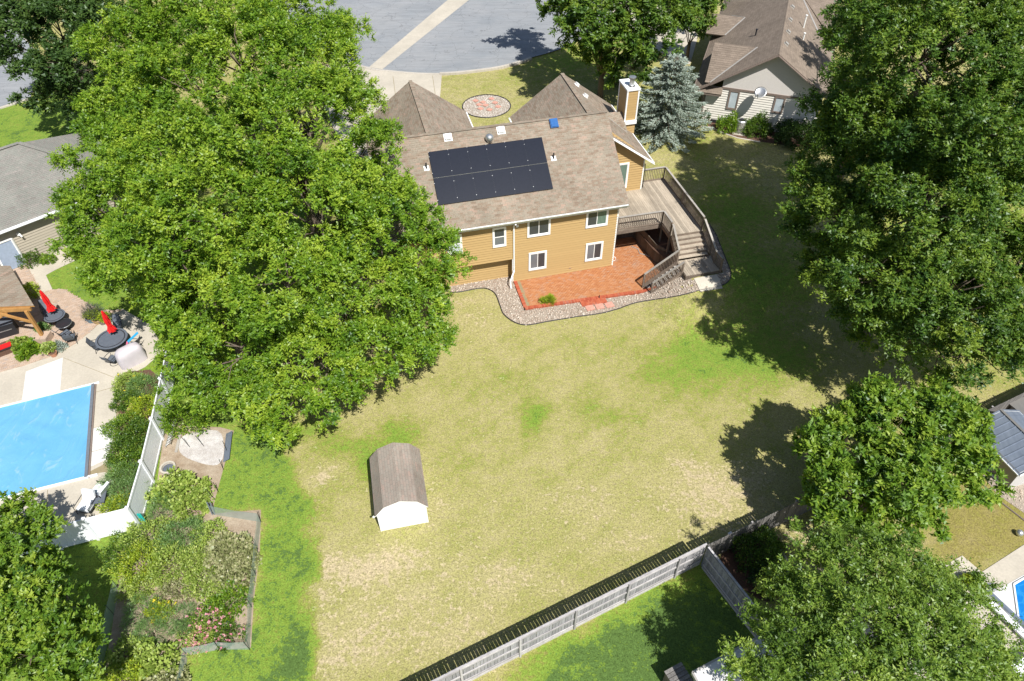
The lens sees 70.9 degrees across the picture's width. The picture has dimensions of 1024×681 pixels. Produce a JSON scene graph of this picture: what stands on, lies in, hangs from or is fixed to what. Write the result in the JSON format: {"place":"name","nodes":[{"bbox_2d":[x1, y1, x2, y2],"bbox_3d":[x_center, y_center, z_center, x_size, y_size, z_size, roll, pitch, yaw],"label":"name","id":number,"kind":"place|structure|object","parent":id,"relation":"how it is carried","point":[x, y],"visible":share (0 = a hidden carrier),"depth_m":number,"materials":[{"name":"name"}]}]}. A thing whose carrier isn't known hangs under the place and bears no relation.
{"place":"outdoors","nodes":[
{"label":"outdoors","id":0,"kind":"place"},
{"bbox_2d":[0,24,35,105],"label":"side street","id":1,"kind":"structure","parent":0,"point":[7,87],"depth_m":69.50,"materials":[{"name":"asphalt"}]},
{"bbox_2d":[2,268,115,370],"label":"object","id":2,"kind":"structure","parent":0,"point":[54,323],"depth_m":45.99,"materials":[{"name":"brick"}]},
{"bbox_2d":[0,264,120,371],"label":"patio pavers","id":3,"kind":"object","parent":2,"relation":"on","point":[7,362],"visible":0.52,"depth_m":45.66,"materials":[{"name":"stone"}]},
{"bbox_2d":[0,317,18,338],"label":"grill cabinet","id":4,"kind":"object","parent":3,"relation":"on","point":[9,326],"visible":0.86,"depth_m":44.24,"materials":[{"name":"black metal"}]},
{"bbox_2d":[0,266,53,343],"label":"pergola","id":5,"kind":"object","parent":3,"relation":"on","point":[14,296],"visible":0.95,"depth_m":43.03,"materials":[{"name":"wood"}]},
{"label":"plant pot","id":6,"kind":"object","parent":3,"relation":"on","visible":0},
{"bbox_2d":[13,337,43,358],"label":"patio plant","id":7,"kind":"object","parent":6,"relation":"in","point":[30,346],"visible":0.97,"depth_m":43.23,"materials":[{"name":"green plant"}]},
{"bbox_2d":[105,425,260,680],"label":"garden soil","id":8,"kind":"structure","parent":0,"point":[244,521],"depth_m":33.46,"materials":[{"name":"soil"}]},
{"bbox_2d":[97,530,145,573],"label":"garden plant","id":9,"kind":"object","parent":8,"relation":"on","point":[110,548],"visible":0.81,"depth_m":33.54,"materials":[{"name":"green plant"}]},
{"bbox_2d":[100,650,150,680],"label":"garden plant","id":10,"kind":"object","parent":8,"relation":"on","point":[110,677],"visible":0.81,"depth_m":29.64,"materials":[{"name":"green plant"}]},
{"bbox_2d":[104,632,157,678],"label":"garden plant","id":11,"kind":"object","parent":8,"relation":"on","point":[113,658],"visible":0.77,"depth_m":30.20,"materials":[{"name":"green plant"}]},
{"bbox_2d":[115,571,157,606],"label":"garden plant","id":12,"kind":"object","parent":8,"relation":"on","point":[129,593],"visible":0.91,"depth_m":32.30,"materials":[{"name":"green plant"}]},
{"bbox_2d":[105,539,177,595],"bbox_3d":[-17.178,10.268,33.061,2.906,1.286,2.626,-25,50,-23],"label":"garden plant","id":13,"kind":"object","parent":8,"relation":"on","point":[133,559],"visible":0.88,"depth_m":32.95,"materials":[{"name":"green plant"}]},
{"bbox_2d":[118,591,168,632],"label":"garden plant","id":14,"kind":"object","parent":8,"relation":"on","point":[128,614],"visible":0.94,"depth_m":31.47,"materials":[{"name":"green plant"}]},
{"bbox_2d":[118,513,175,560],"bbox_3d":[-17.423,9.277,34.151,2.465,1.146,2.255,0,45,0],"label":"garden plant","id":15,"kind":"object","parent":8,"relation":"on","point":[148,525],"visible":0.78,"depth_m":34.12,"materials":[{"name":"green plant"}]},
{"bbox_2d":[120,640,183,680],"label":"garden plant","id":16,"kind":"object","parent":8,"relation":"on","point":[155,665],"visible":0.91,"depth_m":29.94,"materials":[{"name":"green plant"}]},
{"bbox_2d":[129,612,180,644],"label":"garden plant","id":17,"kind":"object","parent":8,"relation":"on","point":[137,632],"visible":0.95,"depth_m":31.02,"materials":[{"name":"green plant"}]},
{"bbox_2d":[142,597,176,627],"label":"garden plant","id":18,"kind":"object","parent":8,"relation":"on","point":[157,608],"visible":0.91,"depth_m":31.54,"materials":[{"name":"green plant"}]},
{"bbox_2d":[144,491,177,523],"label":"garden plant","id":19,"kind":"object","parent":8,"relation":"on","point":[154,508],"visible":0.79,"depth_m":35.17,"materials":[{"name":"green plant"}]},
{"bbox_2d":[143,658,191,680],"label":"garden plant","id":20,"kind":"object","parent":8,"relation":"on","point":[182,675],"visible":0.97,"depth_m":29.58,"materials":[{"name":"green plant"}]},
{"bbox_2d":[143,540,204,589],"bbox_3d":[-15.636,10.201,33.065,3.236,1.287,2.637,0,45,0],"label":"garden plant","id":21,"kind":"object","parent":8,"relation":"on","point":[167,552],"visible":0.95,"depth_m":32.97,"materials":[{"name":"green plant"}]},
{"bbox_2d":[153,577,195,604],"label":"garden plant","id":22,"kind":"object","parent":8,"relation":"on","point":[166,586],"visible":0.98,"depth_m":32.36,"materials":[{"name":"green plant"}]},
{"bbox_2d":[154,600,200,635],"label":"garden plant","id":23,"kind":"object","parent":8,"relation":"on","point":[180,609],"visible":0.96,"depth_m":31.39,"materials":[{"name":"green plant"}]},
{"bbox_2d":[147,514,208,556],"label":"garden plant","id":24,"kind":"object","parent":8,"relation":"on","point":[194,521],"visible":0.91,"depth_m":34.15,"materials":[{"name":"green plant"}]},
{"bbox_2d":[144,465,216,510],"bbox_3d":[-16.657,7.336,35.953,3.637,1.443,2.580,0,45,0],"label":"garden plant","id":25,"kind":"object","parent":8,"relation":"on","point":[183,480],"visible":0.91,"depth_m":35.84,"materials":[{"name":"green plant"}]},
{"bbox_2d":[156,398,213,438],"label":"garden plant","id":26,"kind":"object","parent":8,"relation":"on","point":[173,411],"visible":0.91,"depth_m":38.73,"materials":[{"name":"green plant"}]},
{"bbox_2d":[170,487,212,523],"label":"garden plant","id":27,"kind":"object","parent":8,"relation":"on","point":[200,505],"visible":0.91,"depth_m":35.26,"materials":[{"name":"green plant"}]},
{"bbox_2d":[174,615,222,657],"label":"garden plant","id":28,"kind":"object","parent":8,"relation":"on","point":[192,640],"visible":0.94,"depth_m":30.66,"materials":[{"name":"green plant"}]},
{"bbox_2d":[179,539,218,581],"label":"garden plant","id":29,"kind":"object","parent":8,"relation":"on","point":[198,554],"visible":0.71,"depth_m":33.24,"materials":[{"name":"green plant"}]},
{"bbox_2d":[180,561,221,602],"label":"garden plant","id":30,"kind":"object","parent":8,"relation":"on","point":[201,583],"visible":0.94,"depth_m":32.51,"materials":[{"name":"green plant"}]},
{"bbox_2d":[179,430,223,464],"bbox_3d":[-16.589,5.710,38.408,2.652,0.001,2.352,0,45,0],"label":"ash patch","id":31,"kind":"object","parent":8,"relation":"on","point":[210,451],"visible":0.98,"depth_m":38.40,"materials":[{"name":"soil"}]},
{"bbox_2d":[183,597,233,643],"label":"garden plant","id":32,"kind":"object","parent":8,"relation":"on","point":[208,610],"visible":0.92,"depth_m":31.25,"materials":[{"name":"green plant"}]},
{"bbox_2d":[186,517,233,550],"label":"garden plant","id":33,"kind":"object","parent":8,"relation":"on","point":[208,524],"visible":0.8,"depth_m":34.29,"materials":[{"name":"green plant"}]},
{"bbox_2d":[197,526,256,580],"bbox_3d":[-13.217,9.823,33.518,2.733,1.302,2.917,0,45,0],"label":"garden plant","id":34,"kind":"object","parent":8,"relation":"on","point":[228,542],"visible":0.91,"depth_m":33.32,"materials":[{"name":"green plant"}]},
{"bbox_2d":[206,620,250,654],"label":"garden plant","id":35,"kind":"object","parent":8,"relation":"on","point":[228,634],"visible":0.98,"depth_m":30.80,"materials":[{"name":"green plant"}]},
{"bbox_2d":[202,576,257,628],"bbox_3d":[-12.556,11.526,31.950,1.970,1.044,2.128,23,49,22],"label":"garden plant","id":36,"kind":"object","parent":8,"relation":"on","point":[230,590],"visible":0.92,"depth_m":31.81,"materials":[{"name":"green plant"}]},
{"bbox_2d":[210,550,262,600],"bbox_3d":[-12.688,10.601,32.807,2.110,1.160,2.564,0,45,0],"label":"garden plant","id":37,"kind":"object","parent":8,"relation":"on","point":[249,575],"visible":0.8,"depth_m":32.71,"materials":[{"name":"green plant"}]},
{"bbox_2d":[322,66,441,160],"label":"driveway","id":38,"kind":"structure","parent":0,"point":[388,84],"depth_m":65.49,"materials":[{"name":"concrete"}]},
{"bbox_2d":[278,0,610,72],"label":"road","id":39,"kind":"structure","parent":0,"point":[473,34],"depth_m":73.64,"materials":[{"name":"asphalt"}]},
{"bbox_2d":[370,0,467,68],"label":"concrete road strip","id":40,"kind":"object","parent":39,"relation":"on","point":[442,12],"visible":1,"depth_m":74.05,"materials":[{"name":"concrete"}]},
{"bbox_2d":[0,0,1023,680],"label":"ground","id":41,"kind":"structure","parent":0,"point":[570,464],"depth_m":37.57,"materials":[{"name":"green plant"}]},
{"bbox_2d":[27,250,73,291],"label":"walkway","id":42,"kind":"structure","parent":41,"relation":"on","point":[40,272],"depth_m":49.23,"materials":[{"name":"concrete"}]},
{"bbox_2d":[0,487,111,680],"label":"elm tree","id":43,"kind":"object","parent":41,"relation":"on","point":[38,621],"visible":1,"depth_m":26.77,"materials":[{"name":"green plant"}]},
{"bbox_2d":[0,0,127,125],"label":"elm tree","id":44,"kind":"object","parent":41,"relation":"on","point":[51,76],"visible":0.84,"depth_m":54.32,"materials":[{"name":"green plant"}]},
{"bbox_2d":[0,133,136,268],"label":"grey roof house","id":45,"kind":"structure","parent":41,"relation":"on","point":[28,177],"depth_m":49.14,"materials":[{"name":"white paint"}]},
{"bbox_2d":[0,238,25,268],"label":"door","id":46,"kind":"structure","parent":45,"relation":"in","point":[9,249],"depth_m":48.56,"materials":[{"name":"paint"}]},
{"bbox_2d":[0,309,163,534],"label":"pool deck","id":47,"kind":"structure","parent":41,"relation":"on","point":[63,498],"depth_m":42.02,"materials":[{"name":"concrete"}]},
{"bbox_2d":[22,358,62,399],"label":"white slab","id":48,"kind":"structure","parent":47,"relation":"on","point":[45,379],"depth_m":41.91,"materials":[{"name":"concrete"}]},
{"bbox_2d":[0,381,99,499],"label":"covered pool","id":49,"kind":"structure","parent":47,"relation":"on","point":[46,440],"depth_m":38.80,"materials":[{"name":"blue plastic"}]},
{"bbox_2d":[73,488,97,515],"bbox_3d":[-21.018,7.978,35.503,0.803,0.952,0.969,6,45,6],"label":"lounge chair","id":50,"kind":"object","parent":47,"relation":"on","point":[85,505],"visible":0.91,"depth_m":35.47,"materials":[{"name":"plastic"}]},
{"bbox_2d":[91,424,113,465],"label":"white slab","id":51,"kind":"structure","parent":47,"relation":"on","point":[99,442],"depth_m":38.54,"materials":[{"name":"concrete"}]},
{"bbox_2d":[95,328,127,349],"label":"patio table","id":52,"kind":"object","parent":47,"relation":"on","point":[106,340],"visible":0.91,"depth_m":43.30,"materials":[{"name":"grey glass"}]},
{"bbox_2d":[114,342,147,369],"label":"covered grill","id":53,"kind":"object","parent":47,"relation":"on","point":[130,355],"visible":1,"depth_m":42.25,"materials":[{"name":"white fabric"}]},
{"bbox_2d":[21,351,174,555],"bbox_3d":[-19.680,6.093,36.692,5.522,1.940,14.080,14,46,14],"label":"vinyl fence","id":54,"kind":"object","parent":41,"relation":"on","point":[84,529],"visible":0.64,"depth_m":34.63,"materials":[{"name":"plastic"}]},
{"bbox_2d":[108,370,158,509],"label":"planting strip","id":55,"kind":"object","parent":41,"relation":"on","point":[149,372],"visible":0.22,"depth_m":40.10,"materials":[{"name":"plant"}]},
{"bbox_2d":[96,458,138,493],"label":"border plant","id":56,"kind":"object","parent":55,"relation":"on","point":[109,476],"visible":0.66,"depth_m":36.44,"materials":[{"name":"green plant"}]},
{"bbox_2d":[96,408,148,446],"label":"border plant","id":57,"kind":"object","parent":55,"relation":"on","point":[119,421],"visible":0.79,"depth_m":38.82,"materials":[{"name":"green plant"}]},
{"bbox_2d":[101,431,144,468],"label":"border plant","id":58,"kind":"object","parent":55,"relation":"on","point":[118,441],"visible":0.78,"depth_m":37.63,"materials":[{"name":"green plant"}]},
{"bbox_2d":[108,389,140,412],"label":"border plant","id":59,"kind":"object","parent":55,"relation":"on","point":[124,396],"visible":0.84,"depth_m":40.24,"materials":[{"name":"green plant"}]},
{"bbox_2d":[109,443,142,483],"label":"border plant","id":60,"kind":"object","parent":55,"relation":"on","point":[131,455],"visible":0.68,"depth_m":36.94,"materials":[{"name":"green plant"}]},
{"bbox_2d":[99,474,156,510],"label":"border plant","id":61,"kind":"object","parent":55,"relation":"on","point":[123,492],"visible":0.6,"depth_m":35.82,"materials":[{"name":"green plant"}]},
{"bbox_2d":[110,368,148,397],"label":"border plant","id":62,"kind":"object","parent":55,"relation":"on","point":[118,381],"visible":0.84,"depth_m":41.09,"materials":[{"name":"green plant"}]},
{"bbox_2d":[117,415,149,447],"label":"border plant","id":63,"kind":"object","parent":55,"relation":"on","point":[132,428],"visible":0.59,"depth_m":38.47,"materials":[{"name":"green plant"}]},
{"bbox_2d":[125,392,154,420],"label":"border plant","id":64,"kind":"object","parent":55,"relation":"on","point":[138,405],"visible":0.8,"depth_m":39.80,"materials":[{"name":"green plant"}]},
{"bbox_2d":[123,371,158,401],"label":"border plant","id":65,"kind":"object","parent":55,"relation":"on","point":[142,382],"visible":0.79,"depth_m":40.87,"materials":[{"name":"green plant"}]},
{"bbox_2d":[43,83,285,371],"bbox_3d":[-20.632,-6.927,41.486,11.204,13.916,23.178,-33,53,-29],"label":"maple tree","id":66,"kind":"object","parent":41,"relation":"on","point":[124,144],"visible":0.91,"depth_m":36.60,"materials":[{"name":"green plant"}]},
{"bbox_2d":[69,0,417,237],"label":"maple tree","id":67,"kind":"object","parent":41,"relation":"on","point":[148,56],"visible":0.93,"depth_m":39.71,"materials":[{"name":"green plant"}]},
{"bbox_2d":[148,136,477,453],"bbox_3d":[-10.022,-2.442,36.533,18.408,14.390,11.583,-23,49,-21],"label":"maple tree","id":68,"kind":"object","parent":41,"relation":"on","point":[338,255],"visible":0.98,"depth_m":34.87,"materials":[{"name":"green plant"}]},
{"bbox_2d":[369,443,428,530],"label":"garden shed","id":69,"kind":"structure","parent":41,"relation":"on","point":[399,494],"depth_m":34.53,"materials":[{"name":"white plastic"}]},
{"bbox_2d":[332,57,531,75],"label":"kerb","id":70,"kind":"structure","parent":41,"relation":"on","point":[489,68],"depth_m":67.37,"materials":[{"name":"concrete"}]},
{"bbox_2d":[463,95,509,116],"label":"round rock bed","id":71,"kind":"object","parent":41,"relation":"on","point":[491,111],"visible":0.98,"depth_m":62.49,"materials":[{"name":"gravel"}]},
{"bbox_2d":[366,73,654,288],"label":"tan house","id":72,"kind":"structure","parent":41,"relation":"on","point":[544,180],"depth_m":45.38,"materials":[{"name":"paint"}]},
{"bbox_2d":[528,250,546,270],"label":"window","id":73,"kind":"structure","parent":72,"relation":"in","point":[537,260],"depth_m":47.24,"materials":[{"name":"white paint"}]},
{"bbox_2d":[527,219,550,237],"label":"window","id":74,"kind":"structure","parent":72,"relation":"in","point":[537,228],"depth_m":45.42,"materials":[{"name":"white paint"}]},
{"bbox_2d":[585,210,608,228],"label":"window","id":75,"kind":"structure","parent":72,"relation":"in","point":[596,219],"depth_m":46.08,"materials":[{"name":"white paint"}]},
{"bbox_2d":[432,543,706,680],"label":"picket fence","id":76,"kind":"object","parent":41,"relation":"on","point":[619,595],"visible":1,"depth_m":30.70,"materials":[{"name":"grey wood"}]},
{"bbox_2d":[449,224,729,325],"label":"rock bed","id":77,"kind":"object","parent":41,"relation":"on","point":[609,300],"visible":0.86,"depth_m":46.27,"materials":[{"name":"gravel"}]},
{"bbox_2d":[445,223,730,324],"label":"bed edging","id":78,"kind":"object","parent":77,"relation":"on","point":[606,311],"visible":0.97,"depth_m":45.90,"materials":[{"name":"black plastic"}]},
{"bbox_2d":[694,274,721,291],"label":"concrete pad","id":79,"kind":"object","parent":77,"relation":"on","point":[714,280],"visible":1,"depth_m":45.71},
{"bbox_2d":[514,236,668,309],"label":"brick patio","id":80,"kind":"structure","parent":41,"relation":"on","point":[623,274],"depth_m":47.88,"materials":[{"name":"brick"}]},
{"bbox_2d":[616,227,676,272],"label":"retaining wall","id":81,"kind":"structure","parent":80,"relation":"on","point":[651,253],"depth_m":49.54,"materials":[{"name":"brown wood"}]},
{"bbox_2d":[616,166,723,293],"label":"wooden deck","id":82,"kind":"structure","parent":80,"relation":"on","point":[655,202],"depth_m":47.34,"materials":[{"name":"brown wood"}]},
{"bbox_2d":[535,0,706,98],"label":"maple tree","id":83,"kind":"object","parent":41,"relation":"on","point":[597,41],"visible":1,"depth_m":56.40,"materials":[{"name":"green plant"}]},
{"bbox_2d":[634,53,713,152],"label":"blue spruce","id":84,"kind":"object","parent":41,"relation":"on","point":[667,105],"visible":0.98,"depth_m":56.56,"materials":[{"name":"grey plant"}]},
{"bbox_2d":[663,662,692,680],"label":"slatted bin","id":85,"kind":"object","parent":41,"relation":"on","point":[678,672],"visible":1,"depth_m":29.01,"materials":[{"name":"wood"}]},
{"bbox_2d":[638,224,721,271],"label":"deck undersoil","id":86,"kind":"object","parent":41,"relation":"on","point":[653,234],"visible":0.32,"depth_m":48.81,"materials":[{"name":"soil"}]},
{"bbox_2d":[660,0,729,58],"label":"maple tree","id":87,"kind":"object","parent":41,"relation":"on","point":[706,5],"visible":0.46,"depth_m":65.06,"materials":[{"name":"green plant"}]},
{"bbox_2d":[701,546,766,636],"bbox_3d":[9.795,11.252,31.332,0.138,1.859,4.569,-20,48,-19],"label":"picket fence","id":88,"kind":"object","parent":41,"relation":"on","point":[719,574],"visible":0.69,"depth_m":31.80,"materials":[{"name":"grey wood"}]},
{"bbox_2d":[721,534,784,601],"bbox_3d":[11.589,10.270,33.582,3.046,0.001,3.549,34,54,30],"label":"flower bed","id":89,"kind":"object","parent":41,"relation":"on","point":[728,561],"visible":0.18,"depth_m":33.35,"materials":[{"name":"soil"}]},
{"bbox_2d":[728,523,786,577],"bbox_3d":[11.460,9.466,33.164,2.902,1.896,2.761,0,45,0],"label":"corner shrub","id":90,"kind":"object","parent":89,"relation":"on","point":[769,538],"visible":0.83,"depth_m":32.98,"materials":[{"name":"green plant"}]},
{"bbox_2d":[694,120,823,148],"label":"flower bed","id":91,"kind":"object","parent":41,"relation":"on","point":[768,139],"visible":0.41,"depth_m":58.44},
{"bbox_2d":[715,109,739,135],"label":"round shrub","id":92,"kind":"object","parent":91,"relation":"on","point":[724,121],"visible":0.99,"depth_m":58.58,"materials":[{"name":"green plant"}]},
{"bbox_2d":[740,110,773,140],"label":"round shrub","id":93,"kind":"object","parent":91,"relation":"on","point":[764,126],"visible":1,"depth_m":58.02,"materials":[{"name":"green plant"}]},
{"bbox_2d":[770,118,827,150],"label":"hedge shrub","id":94,"kind":"object","parent":91,"relation":"on","point":[795,126],"visible":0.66,"depth_m":56.84,"materials":[{"name":"green plant"}]},
{"bbox_2d":[694,0,837,134],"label":"cream house","id":95,"kind":"structure","parent":41,"relation":"on","point":[772,47],"depth_m":58.32,"materials":[{"name":"paint"}]},
{"bbox_2d":[691,626,848,680],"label":"patio","id":96,"kind":"structure","parent":41,"relation":"on","point":[705,672],"depth_m":27.76,"materials":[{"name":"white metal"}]},
{"bbox_2d":[701,393,1023,562],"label":"picket fence","id":97,"kind":"object","parent":41,"relation":"on","point":[725,543],"visible":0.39,"depth_m":33.88,"materials":[{"name":"grey wood"}]},
{"bbox_2d":[714,515,1023,680],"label":"locust tree","id":98,"kind":"object","parent":41,"relation":"on","point":[962,646],"visible":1,"depth_m":24.95,"materials":[{"name":"green plant"}]},
{"bbox_2d":[774,94,1023,394],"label":"oak tree","id":99,"kind":"object","parent":41,"relation":"on","point":[952,254],"visible":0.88,"depth_m":33.74,"materials":[{"name":"green plant"}]},
{"bbox_2d":[789,370,1019,545],"bbox_3d":[17.477,5.737,32.965,9.819,7.474,8.180,0,45,0],"label":"young tree","id":100,"kind":"object","parent":41,"relation":"on","point":[921,467],"visible":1,"depth_m":31.08,"materials":[{"name":"green plant"}]},
{"bbox_2d":[793,0,1023,190],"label":"oak tree","id":101,"kind":"object","parent":41,"relation":"on","point":[997,33],"visible":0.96,"depth_m":33.52,"materials":[{"name":"green plant"}]},
{"bbox_2d":[983,475,1023,512],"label":"gravel pad","id":102,"kind":"object","parent":41,"relation":"on","point":[1011,500],"depth_m":35.96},
{"bbox_2d":[984,409,1023,487],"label":"metal shed","id":103,"kind":"structure","parent":102,"relation":"on","point":[1008,427],"depth_m":36.27,"materials":[{"name":"white paint"}]},
{"bbox_2d":[599,3,697,63],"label":"driveway","id":104,"kind":"structure","parent":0,"point":[681,34],"depth_m":71.89,"materials":[{"name":"concrete"}]},
{"bbox_2d":[846,545,1023,680],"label":"pool terrace","id":105,"kind":"structure","parent":0,"point":[1009,568],"depth_m":33.04,"materials":[{"name":"concrete"}]},
{"bbox_2d":[994,575,1023,627],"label":"pool coping","id":106,"kind":"object","parent":105,"relation":"on","point":[1007,598],"depth_m":32.26,"materials":[{"name":"white concrete"}]},
{"bbox_2d":[986,583,1023,638],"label":"cover roller","id":107,"kind":"object","parent":106,"relation":"on","point":[1008,612],"visible":0.39,"depth_m":31.34,"materials":[{"name":"white plastic"}]},
{"bbox_2d":[1013,577,1023,628],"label":"pool","id":108,"kind":"structure","parent":105,"relation":"in","point":[1018,587],"depth_m":32.21,"materials":[{"name":"liquid"}]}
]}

